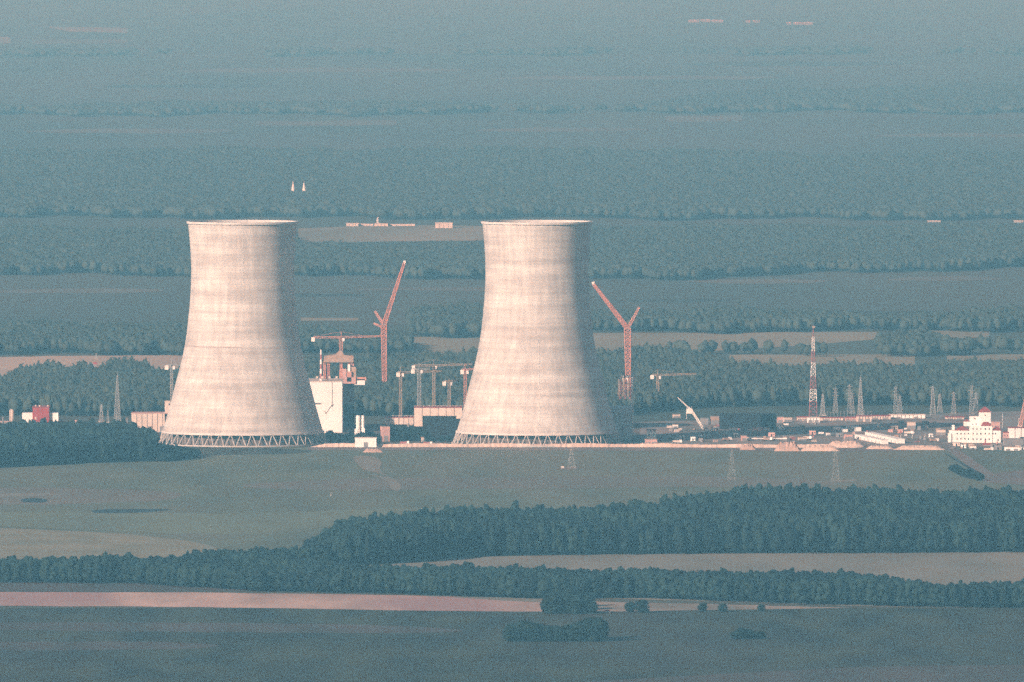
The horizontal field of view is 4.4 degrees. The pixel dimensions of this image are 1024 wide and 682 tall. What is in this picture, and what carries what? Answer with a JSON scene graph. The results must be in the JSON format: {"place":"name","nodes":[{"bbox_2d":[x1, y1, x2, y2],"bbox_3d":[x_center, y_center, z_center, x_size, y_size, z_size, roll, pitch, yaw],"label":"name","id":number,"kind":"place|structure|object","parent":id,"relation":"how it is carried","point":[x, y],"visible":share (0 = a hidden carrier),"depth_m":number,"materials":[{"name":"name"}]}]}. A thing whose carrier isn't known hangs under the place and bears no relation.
{"place":"outdoors","nodes":[
{"label":"outdoors","id":0,"kind":"place"},
{"bbox_2d":[0,493,61,496],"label":"field","id":1,"kind":"structure","parent":0,"point":[20,494],"depth_m":9170.15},
{"bbox_2d":[21,498,46,502],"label":"field","id":2,"kind":"structure","parent":0,"point":[35,500],"depth_m":9080.82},
{"bbox_2d":[22,405,58,422],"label":"boiler house","id":3,"kind":"structure","parent":0,"point":[38,413],"depth_m":10302.57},
{"bbox_2d":[32,39,127,43],"bbox_3d":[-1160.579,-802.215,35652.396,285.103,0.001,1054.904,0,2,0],"label":"field","id":4,"kind":"structure","parent":0,"point":[62,41],"depth_m":35645.92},
{"bbox_2d":[0,288,162,292],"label":"field","id":5,"kind":"structure","parent":0,"point":[101,290],"depth_m":13775.69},
{"bbox_2d":[50,27,127,32],"bbox_3d":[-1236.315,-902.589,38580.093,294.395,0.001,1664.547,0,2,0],"label":"field","id":6,"kind":"structure","parent":0,"point":[97,29],"depth_m":38598.29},
{"bbox_2d":[0,487,180,504],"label":"field","id":7,"kind":"structure","parent":0,"point":[73,495],"depth_m":9155.90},
{"bbox_2d":[0,355,182,376],"bbox_3d":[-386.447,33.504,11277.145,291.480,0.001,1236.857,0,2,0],"label":"field","id":8,"kind":"structure","parent":0,"point":[7,364],"depth_m":11752.30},
{"bbox_2d":[0,528,216,559],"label":"field","id":9,"kind":"structure","parent":0,"point":[20,544],"depth_m":8476.03,"materials":[{"name":"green plant"}]},
{"bbox_2d":[0,641,217,650],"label":"field","id":10,"kind":"structure","parent":0,"point":[104,645],"depth_m":7350.92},
{"bbox_2d":[23,128,231,133],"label":"field","id":11,"kind":"structure","parent":0,"point":[149,130],"depth_m":22739.72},
{"bbox_2d":[92,509,168,512],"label":"field","id":12,"kind":"structure","parent":0,"point":[121,510],"depth_m":8935.73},
{"bbox_2d":[0,581,266,591],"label":"field","id":13,"kind":"structure","parent":0,"point":[59,586],"depth_m":7956.83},
{"bbox_2d":[106,84,277,87],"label":"field","id":14,"kind":"structure","parent":0,"point":[193,86],"depth_m":27695.80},
{"bbox_2d":[0,508,443,533],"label":"field","id":15,"kind":"structure","parent":0,"point":[229,523],"depth_m":8795.93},
{"bbox_2d":[0,622,462,632],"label":"field","id":16,"kind":"structure","parent":0,"point":[207,627],"depth_m":7529.03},
{"bbox_2d":[193,447,310,454],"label":"field","id":17,"kind":"structure","parent":0,"point":[222,451],"depth_m":9865.74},
{"bbox_2d":[0,592,541,611],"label":"field","id":18,"kind":"structure","parent":0,"point":[302,601],"depth_m":7800.79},
{"bbox_2d":[177,67,462,72],"bbox_3d":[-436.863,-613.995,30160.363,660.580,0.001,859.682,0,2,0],"label":"field","id":19,"kind":"structure","parent":0,"point":[278,70],"depth_m":30079.72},
{"bbox_2d":[256,120,396,125],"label":"field","id":20,"kind":"structure","parent":0,"point":[331,123],"depth_m":23411.93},
{"bbox_2d":[295,293,361,296],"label":"field","id":21,"kind":"structure","parent":0,"point":[307,295],"depth_m":13608.06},
{"bbox_2d":[301,317,357,320],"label":"field","id":22,"kind":"structure","parent":0,"point":[325,319],"depth_m":12858.14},
{"bbox_2d":[353,456,400,490],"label":"dirt track","id":23,"kind":"structure","parent":0,"point":[369,463],"depth_m":9611.42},
{"bbox_2d":[298,225,483,242],"bbox_3d":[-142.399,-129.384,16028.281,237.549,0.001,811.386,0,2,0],"label":"field","id":24,"kind":"structure","parent":0,"point":[397,233],"depth_m":16030.35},
{"bbox_2d":[435,222,452,227],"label":"farm building","id":25,"kind":"structure","parent":24,"relation":"on","point":[443,224],"depth_m":16285.05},
{"bbox_2d":[354,287,484,290],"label":"field","id":26,"kind":"structure","parent":0,"point":[440,288],"depth_m":13809.71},
{"bbox_2d":[411,337,479,353],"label":"field","id":27,"kind":"structure","parent":0,"point":[442,344],"depth_m":12161.18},
{"bbox_2d":[457,597,544,601],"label":"field","id":28,"kind":"structure","parent":0,"point":[518,599],"depth_m":7832.92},
{"bbox_2d":[0,608,1023,681],"bbox_3d":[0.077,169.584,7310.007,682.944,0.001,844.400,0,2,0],"label":"field","id":29,"kind":"structure","parent":0,"point":[634,644],"depth_m":7341.88,"materials":[{"name":"plant"}]},
{"bbox_2d":[502,625,513,641],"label":"leafy tree","id":30,"kind":"object","parent":29,"relation":"on","point":[506,634],"visible":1,"depth_m":7388.28,"materials":[{"name":"green plant"}]},
{"bbox_2d":[539,598,551,613],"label":"leafy tree","id":31,"kind":"object","parent":29,"relation":"on","point":[544,604],"visible":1,"depth_m":7671.69,"materials":[{"name":"green plant"}]},
{"bbox_2d":[580,621,595,641],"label":"leafy tree","id":32,"kind":"object","parent":29,"relation":"on","point":[586,630],"visible":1,"depth_m":7387.24,"materials":[{"name":"green plant"}]},
{"bbox_2d":[583,619,599,641],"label":"leafy tree","id":33,"kind":"object","parent":29,"relation":"on","point":[593,638],"visible":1,"depth_m":7387.11,"materials":[{"name":"green plant"}]},
{"bbox_2d":[587,600,598,613],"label":"leafy tree","id":34,"kind":"object","parent":29,"relation":"on","point":[593,605],"visible":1,"depth_m":7670.32,"materials":[{"name":"green plant"}]},
{"bbox_2d":[591,619,609,640],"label":"leafy tree","id":35,"kind":"object","parent":29,"relation":"on","point":[603,626],"visible":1,"depth_m":7387.57,"materials":[{"name":"green plant"}]},
{"bbox_2d":[633,599,649,612],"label":"leafy tree","id":36,"kind":"object","parent":29,"relation":"on","point":[642,606],"visible":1,"depth_m":7680.45,"materials":[{"name":"green plant"}]},
{"bbox_2d":[734,627,749,638],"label":"leafy tree","id":37,"kind":"object","parent":29,"relation":"on","point":[740,632],"visible":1,"depth_m":7413.04,"materials":[{"name":"green plant"}]},
{"bbox_2d":[0,16,1023,608],"bbox_3d":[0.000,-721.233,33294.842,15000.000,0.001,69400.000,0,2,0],"label":"ground","id":38,"kind":"structure","parent":0,"point":[910,34],"depth_m":34345.53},
{"bbox_2d":[114,373,120,420],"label":"lattice mast","id":39,"kind":"object","parent":38,"relation":"on","point":[117,406],"visible":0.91,"depth_m":10386.34,"materials":[{"name":"metal"}]},
{"bbox_2d":[0,318,417,355],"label":"woodland","id":40,"kind":"object","parent":38,"relation":"on","point":[44,334],"visible":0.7,"depth_m":11967.37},
{"bbox_2d":[0,98,575,116],"bbox_3d":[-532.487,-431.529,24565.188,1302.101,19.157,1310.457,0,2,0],"label":"woodland","id":41,"kind":"object","parent":38,"relation":"on","point":[359,108],"visible":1,"depth_m":24419.78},
{"bbox_2d":[311,332,381,377],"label":"tower crane","id":42,"kind":"object","parent":38,"relation":"on","point":[314,337],"visible":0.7,"depth_m":10335.23,"materials":[{"name":"red metal"}]},
{"bbox_2d":[355,437,376,446],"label":"pump house","id":43,"kind":"structure","parent":38,"relation":"on","point":[365,441],"depth_m":9940.19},
{"bbox_2d":[374,261,405,381],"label":"heavy lift crane","id":44,"kind":"object","parent":38,"relation":"on","point":[383,325],"visible":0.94,"depth_m":10904.03,"materials":[{"name":"red metal"}]},
{"bbox_2d":[157,422,639,446],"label":"plant yard","id":45,"kind":"structure","parent":38,"relation":"on","point":[376,430],"depth_m":10061.80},
{"bbox_2d":[131,412,167,431],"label":"works hall","id":46,"kind":"structure","parent":45,"relation":"on","point":[155,421],"depth_m":10218.47,"materials":[{"name":"pink paint"}]},
{"bbox_2d":[165,360,179,434],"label":"tower crane","id":47,"kind":"object","parent":45,"relation":"on","point":[167,366],"visible":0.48,"depth_m":10125.84,"materials":[{"name":"metal"}]},
{"bbox_2d":[159,220,328,446],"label":"cooling tower","id":48,"kind":"structure","parent":45,"relation":"on","point":[242,378],"depth_m":9967.22,"materials":[{"name":"concrete"}]},
{"bbox_2d":[309,376,343,432],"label":"reactor hall","id":49,"kind":"structure","parent":45,"relation":"on","point":[328,396],"depth_m":10206.15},
{"bbox_2d":[323,350,365,426],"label":"reactor building","id":50,"kind":"structure","parent":45,"relation":"on","point":[350,380],"depth_m":10308.84,"materials":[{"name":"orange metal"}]},
{"bbox_2d":[355,415,364,434],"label":"silo block","id":51,"kind":"structure","parent":45,"relation":"on","point":[357,429],"depth_m":10011.19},
{"bbox_2d":[380,426,389,441],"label":"substation hut","id":52,"kind":"object","parent":45,"relation":"on","point":[385,433],"visible":1,"depth_m":10042.81,"materials":[{"name":"pink paint"}]},
{"bbox_2d":[384,415,413,439],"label":"pipe gallery","id":53,"kind":"object","parent":45,"relation":"on","point":[394,422],"visible":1,"depth_m":10065.58,"materials":[{"name":"white metal"}]},
{"bbox_2d":[396,425,409,440],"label":"leafy tree","id":54,"kind":"object","parent":45,"relation":"on","point":[401,435],"visible":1,"depth_m":10052.01,"materials":[{"name":"green plant"}]},
{"bbox_2d":[409,427,421,440],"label":"leafy tree","id":55,"kind":"object","parent":45,"relation":"on","point":[412,434],"visible":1,"depth_m":10052.15,"materials":[{"name":"green plant"}]},
{"bbox_2d":[396,367,441,414],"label":"tower crane","id":56,"kind":"object","parent":45,"relation":"on","point":[398,373],"visible":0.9,"depth_m":10246.19,"materials":[{"name":"metal"}]},
{"bbox_2d":[411,364,447,405],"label":"tower crane","id":57,"kind":"object","parent":45,"relation":"on","point":[418,378],"visible":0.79,"depth_m":10225.96,"materials":[{"name":"metal"}]},
{"bbox_2d":[414,406,462,440],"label":"plant hall","id":58,"kind":"structure","parent":45,"relation":"on","point":[436,422],"depth_m":10054.43,"materials":[{"name":"blue metal"}]},
{"bbox_2d":[412,360,471,405],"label":"tower crane","id":59,"kind":"object","parent":45,"relation":"on","point":[433,378],"visible":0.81,"depth_m":10306.07,"materials":[{"name":"metal"}]},
{"bbox_2d":[460,364,473,403],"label":"tower crane","id":60,"kind":"object","parent":45,"relation":"on","point":[464,370],"visible":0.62,"depth_m":10125.94,"materials":[{"name":"grey metal"}]},
{"bbox_2d":[451,220,622,446],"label":"cooling tower","id":61,"kind":"structure","parent":45,"relation":"on","point":[536,377],"depth_m":9967.34,"materials":[{"name":"concrete"}]},
{"bbox_2d":[609,406,631,439],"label":"turbine hall","id":62,"kind":"structure","parent":45,"relation":"on","point":[622,416],"depth_m":10077.19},
{"bbox_2d":[619,371,635,435],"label":"tower crane","id":63,"kind":"object","parent":45,"relation":"on","point":[622,376],"visible":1,"depth_m":10136.47,"materials":[{"name":"red metal"}]},
{"bbox_2d":[0,144,1023,221],"bbox_3d":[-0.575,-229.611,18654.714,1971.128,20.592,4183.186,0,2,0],"label":"woodland","id":64,"kind":"object","parent":38,"relation":"on","point":[399,181],"visible":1,"depth_m":18126.58,"materials":[{"name":"plant"}]},
{"bbox_2d":[0,549,1023,607],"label":"woodland","id":65,"kind":"object","parent":38,"relation":"on","point":[257,569],"visible":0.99,"depth_m":7871.47,"materials":[{"name":"green plant"}]},
{"bbox_2d":[0,220,1023,280],"bbox_3d":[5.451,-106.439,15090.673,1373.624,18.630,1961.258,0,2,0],"label":"woodland","id":66,"kind":"object","parent":38,"relation":"on","point":[683,250],"visible":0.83,"depth_m":14788.97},
{"bbox_2d":[0,342,1023,416],"bbox_3d":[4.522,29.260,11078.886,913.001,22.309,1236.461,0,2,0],"label":"woodland","id":67,"kind":"object","parent":38,"relation":"on","point":[83,386],"visible":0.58,"depth_m":10845.98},
{"bbox_2d":[0,44,1023,56],"bbox_3d":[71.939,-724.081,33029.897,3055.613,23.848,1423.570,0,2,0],"label":"woodland","id":68,"kind":"object","parent":38,"relation":"on","point":[1013,50],"visible":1,"depth_m":32819.12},
{"bbox_2d":[592,282,639,389],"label":"heavy lift crane","id":69,"kind":"object","parent":38,"relation":"on","point":[622,321],"visible":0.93,"depth_m":10703.98,"materials":[{"name":"red metal"}]},
{"bbox_2d":[650,370,695,391],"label":"tower crane","id":70,"kind":"object","parent":38,"relation":"on","point":[653,375],"visible":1,"depth_m":10706.51,"materials":[{"name":"metal"}]},
{"bbox_2d":[665,340,740,353],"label":"woodland","id":71,"kind":"object","parent":38,"relation":"on","point":[706,346],"visible":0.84,"depth_m":11910.59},
{"bbox_2d":[404,300,1023,337],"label":"woodland","id":72,"kind":"object","parent":38,"relation":"on","point":[462,317],"visible":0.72,"depth_m":12541.13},
{"bbox_2d":[729,338,827,356],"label":"woodland","id":73,"kind":"object","parent":38,"relation":"on","point":[751,345],"visible":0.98,"depth_m":11893.23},
{"bbox_2d":[576,81,1023,114],"bbox_3d":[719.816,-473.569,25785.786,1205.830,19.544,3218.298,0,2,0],"label":"woodland","id":74,"kind":"object","parent":38,"relation":"on","point":[969,98],"visible":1,"depth_m":25043.07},
{"bbox_2d":[809,325,816,416],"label":"striped mast","id":75,"kind":"object","parent":38,"relation":"on","point":[814,376],"visible":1,"depth_m":10510.25,"materials":[{"name":"red metal"}]},
{"bbox_2d":[640,411,1023,446],"bbox_3d":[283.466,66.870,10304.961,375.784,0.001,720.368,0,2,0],"label":"plant yard","id":76,"kind":"structure","parent":38,"relation":"on","point":[1010,418],"depth_m":10246.12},
{"bbox_2d":[677,397,715,431],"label":"mobile crane","id":77,"kind":"object","parent":76,"relation":"on","point":[690,410],"visible":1,"depth_m":10217.43,"materials":[{"name":"metal"}]},
{"bbox_2d":[719,413,775,428],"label":"dark hall","id":78,"kind":"structure","parent":76,"relation":"on","point":[739,420],"depth_m":10266.49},
{"bbox_2d":[829,440,863,446],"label":"earth mound","id":79,"kind":"object","parent":76,"relation":"on","point":[853,443],"visible":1,"depth_m":9953.27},
{"bbox_2d":[856,415,871,421],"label":"hall","id":80,"kind":"structure","parent":76,"relation":"on","point":[863,418],"depth_m":10413.12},
{"bbox_2d":[854,434,887,443],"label":"container shed","id":81,"kind":"structure","parent":76,"relation":"on","point":[871,439],"depth_m":10041.35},
{"bbox_2d":[865,432,904,442],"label":"container shed","id":82,"kind":"structure","parent":76,"relation":"on","point":[893,439],"depth_m":10049.90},
{"bbox_2d":[889,414,924,417],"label":"hall","id":83,"kind":"structure","parent":76,"relation":"on","point":[907,415],"depth_m":10481.73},
{"bbox_2d":[1003,438,1023,444],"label":"building","id":84,"kind":"structure","parent":76,"relation":"on","point":[1015,441],"depth_m":9974.28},
{"bbox_2d":[1008,427,1023,437],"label":"workshop","id":85,"kind":"structure","parent":76,"relation":"on","point":[1016,432],"depth_m":10089.10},
{"bbox_2d":[874,325,1023,356],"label":"woodland","id":86,"kind":"object","parent":38,"relation":"on","point":[920,340],"visible":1,"depth_m":11908.97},
{"bbox_2d":[948,407,1001,442],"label":"office building","id":87,"kind":"structure","parent":38,"relation":"on","point":[980,430],"depth_m":10019.78,"materials":[{"name":"white concrete"}]},
{"bbox_2d":[0,447,1023,584],"bbox_3d":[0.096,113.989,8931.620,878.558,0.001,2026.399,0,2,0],"label":"field","id":88,"kind":"structure","parent":0,"point":[208,484],"depth_m":9466.60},
{"bbox_2d":[0,417,159,466],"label":"woodland","id":89,"kind":"object","parent":88,"relation":"on","point":[24,442],"visible":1,"depth_m":9686.06,"materials":[{"name":"green plant"}]},
{"bbox_2d":[157,443,200,460],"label":"woodland","id":90,"kind":"object","parent":88,"relation":"on","point":[168,452],"visible":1,"depth_m":9739.57,"materials":[{"name":"green plant"}]},
{"bbox_2d":[202,545,334,560],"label":"woodland","id":91,"kind":"object","parent":88,"relation":"on","point":[323,553],"visible":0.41,"depth_m":8210.43,"materials":[{"name":"green plant"}]},
{"bbox_2d":[277,482,1023,564],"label":"woodland","id":92,"kind":"object","parent":88,"relation":"on","point":[759,517],"visible":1,"depth_m":8370.53,"materials":[{"name":"green plant"}]},
{"bbox_2d":[893,445,945,449],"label":"earth mound","id":93,"kind":"object","parent":88,"relation":"on","point":[919,447],"visible":1,"depth_m":9896.57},
{"bbox_2d":[0,54,1023,104],"bbox_3d":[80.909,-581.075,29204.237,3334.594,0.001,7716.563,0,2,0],"label":"field","id":94,"kind":"structure","parent":0,"point":[59,79],"depth_m":29301.58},
{"bbox_2d":[0,119,1023,152],"bbox_3d":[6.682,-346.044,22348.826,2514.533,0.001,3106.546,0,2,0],"label":"field","id":95,"kind":"structure","parent":0,"point":[824,135],"depth_m":22293.97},
{"bbox_2d":[0,266,1023,303],"bbox_3d":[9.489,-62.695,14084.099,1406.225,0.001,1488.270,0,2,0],"label":"field","id":96,"kind":"structure","parent":0,"point":[852,286],"depth_m":13848.52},
{"bbox_2d":[0,0,1023,18],"bbox_3d":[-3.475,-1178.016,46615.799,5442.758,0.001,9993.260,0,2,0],"label":"field","id":97,"kind":"structure","parent":0,"point":[10,9],"depth_m":45148.76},
{"bbox_2d":[0,303,1023,325],"bbox_3d":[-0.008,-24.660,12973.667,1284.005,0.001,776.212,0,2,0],"label":"field","id":98,"kind":"structure","parent":0,"point":[105,313],"depth_m":13162.96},
{"bbox_2d":[243,476,837,489],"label":"field","id":99,"kind":"structure","parent":0,"point":[527,482],"depth_m":9339.36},
{"bbox_2d":[475,127,648,131],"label":"field","id":100,"kind":"structure","parent":0,"point":[545,129],"depth_m":22832.59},
{"bbox_2d":[312,443,862,447],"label":"embankment","id":101,"kind":"structure","parent":0,"point":[567,445],"depth_m":9945.40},
{"bbox_2d":[307,447,907,450],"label":"field","id":102,"kind":"structure","parent":0,"point":[569,448],"depth_m":9917.40,"materials":[{"name":"soil"}]},
{"bbox_2d":[774,441,800,450],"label":"earth mound","id":103,"kind":"object","parent":102,"relation":"on","point":[788,446],"visible":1,"depth_m":9874.17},
{"bbox_2d":[801,445,839,450],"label":"earth mound","id":104,"kind":"object","parent":102,"relation":"on","point":[821,448],"visible":1,"depth_m":9874.26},
{"bbox_2d":[618,376,632,398],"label":"scaffold stack","id":105,"kind":"object","parent":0,"point":[621,384],"visible":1,"depth_m":10187.49,"materials":[{"name":"grey metal"}]},
{"bbox_2d":[494,75,781,79],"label":"field","id":106,"kind":"structure","parent":0,"point":[676,77],"depth_m":28988.08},
{"bbox_2d":[614,299,727,301],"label":"field","id":107,"kind":"structure","parent":0,"point":[674,300],"depth_m":13444.45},
{"bbox_2d":[363,551,1023,606],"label":"field","id":108,"kind":"structure","parent":0,"point":[945,568],"depth_m":8238.81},
{"bbox_2d":[666,115,741,121],"bbox_3d":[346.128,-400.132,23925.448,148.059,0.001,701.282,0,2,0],"label":"field","id":109,"kind":"structure","parent":0,"point":[722,118],"depth_m":23912.43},
{"bbox_2d":[596,601,837,611],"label":"field","id":110,"kind":"structure","parent":0,"point":[612,606],"depth_m":7736.04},
{"bbox_2d":[593,332,876,351],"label":"field","id":111,"kind":"structure","parent":0,"point":[610,341],"depth_m":12321.94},
{"bbox_2d":[681,279,828,283],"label":"field","id":112,"kind":"structure","parent":0,"point":[750,281],"depth_m":14088.08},
{"bbox_2d":[683,61,911,66],"bbox_3d":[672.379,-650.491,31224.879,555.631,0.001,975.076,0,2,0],"label":"field","id":113,"kind":"structure","parent":0,"point":[780,63],"depth_m":31256.78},
{"bbox_2d":[591,665,1023,681],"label":"field","id":114,"kind":"structure","parent":0,"point":[991,673],"depth_m":7072.08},
{"bbox_2d":[729,354,914,365],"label":"field","id":115,"kind":"structure","parent":0,"point":[795,360],"depth_m":11800.91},
{"bbox_2d":[825,310,934,312],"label":"field","id":116,"kind":"structure","parent":0,"point":[860,311],"depth_m":13098.01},
{"bbox_2d":[888,276,1003,280],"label":"field","id":117,"kind":"structure","parent":0,"point":[954,278],"depth_m":14195.38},
{"bbox_2d":[876,133,1023,137],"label":"field","id":118,"kind":"structure","parent":0,"point":[960,135],"depth_m":22286.53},
{"bbox_2d":[930,330,989,337],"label":"field","id":119,"kind":"structure","parent":0,"point":[962,334],"depth_m":12459.19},
{"bbox_2d":[937,441,1000,482],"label":"road","id":120,"kind":"structure","parent":0,"point":[990,477],"depth_m":9693.91,"materials":[{"name":"soil"}]},
{"bbox_2d":[947,354,1023,361],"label":"field","id":121,"kind":"structure","parent":0,"point":[1004,357],"depth_m":11851.92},
{"bbox_2d":[982,471,1023,484],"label":"field","id":122,"kind":"structure","parent":0,"point":[1013,477],"depth_m":9417.21,"materials":[{"name":"plant"}]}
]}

